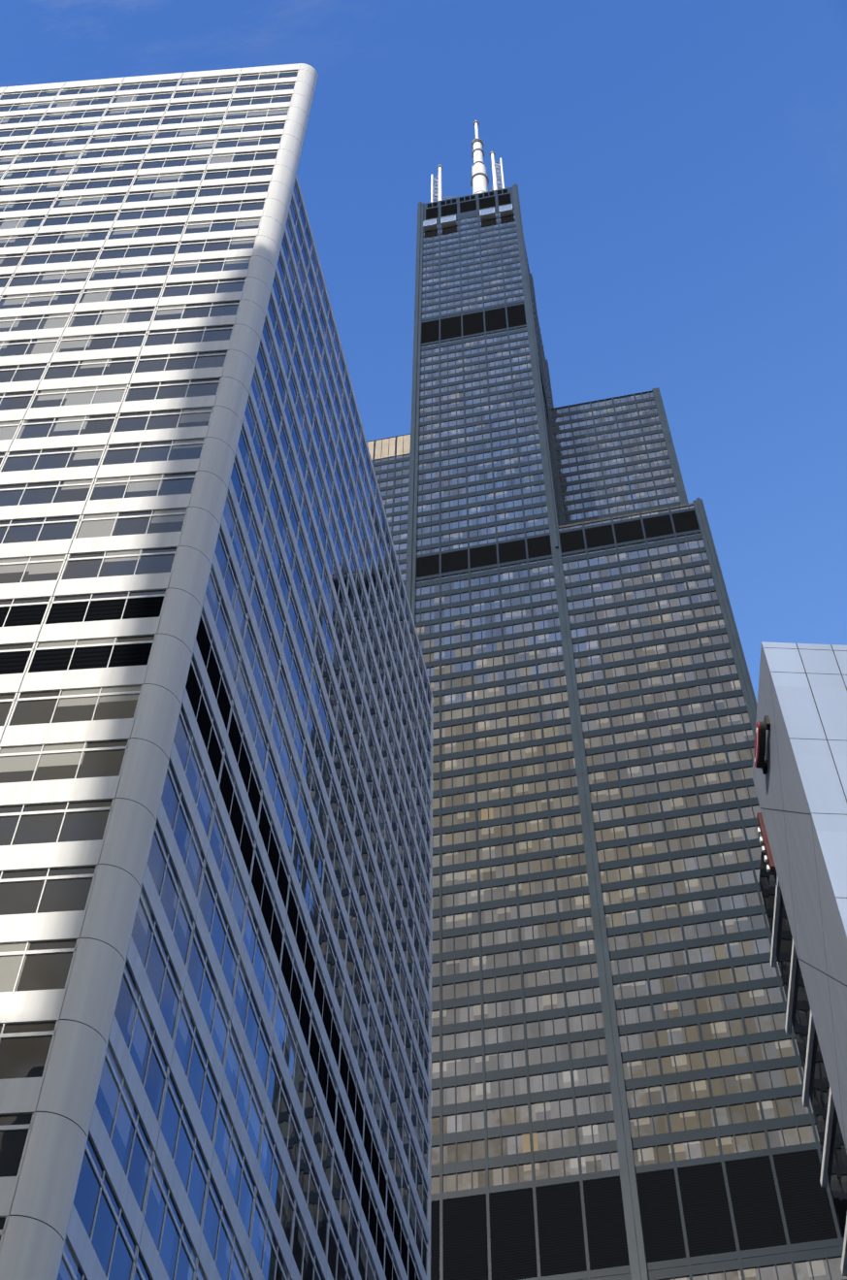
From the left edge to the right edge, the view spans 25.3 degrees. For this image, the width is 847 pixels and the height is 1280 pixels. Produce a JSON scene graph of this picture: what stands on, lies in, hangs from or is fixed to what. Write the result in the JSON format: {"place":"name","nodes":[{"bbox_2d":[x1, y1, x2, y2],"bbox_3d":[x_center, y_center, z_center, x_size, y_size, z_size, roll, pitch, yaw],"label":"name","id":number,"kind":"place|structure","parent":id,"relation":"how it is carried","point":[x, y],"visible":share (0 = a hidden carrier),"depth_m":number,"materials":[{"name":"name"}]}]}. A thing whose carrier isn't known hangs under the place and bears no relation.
{"place":"outdoors","nodes":[
{"label":"outdoors","id":0,"kind":"place"},
{"bbox_2d":[0,0,846,703],"label":"sky","id":1,"kind":"structure","parent":0,"point":[678,168],"materials":[{"name":"blue"}]},
{"bbox_3d":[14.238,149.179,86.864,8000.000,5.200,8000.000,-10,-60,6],"label":"ground","id":2,"kind":"structure","parent":0,"visible":0},
{"bbox_2d":[0,63,433,1279],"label":"white tower","id":3,"kind":"structure","parent":2,"relation":"on","point":[215,861],"depth_m":86.58,"materials":[{"name":"metal"}]},
{"bbox_2d":[366,120,846,1279],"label":"skyscraper","id":4,"kind":"structure","parent":2,"relation":"on","point":[617,1079],"depth_m":228.06,"materials":[{"name":"grey glass"}]},
{"bbox_2d":[753,641,846,1276],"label":"building","id":5,"kind":"structure","parent":2,"relation":"on","point":[800,771],"depth_m":69.01,"materials":[{"name":"grey"}]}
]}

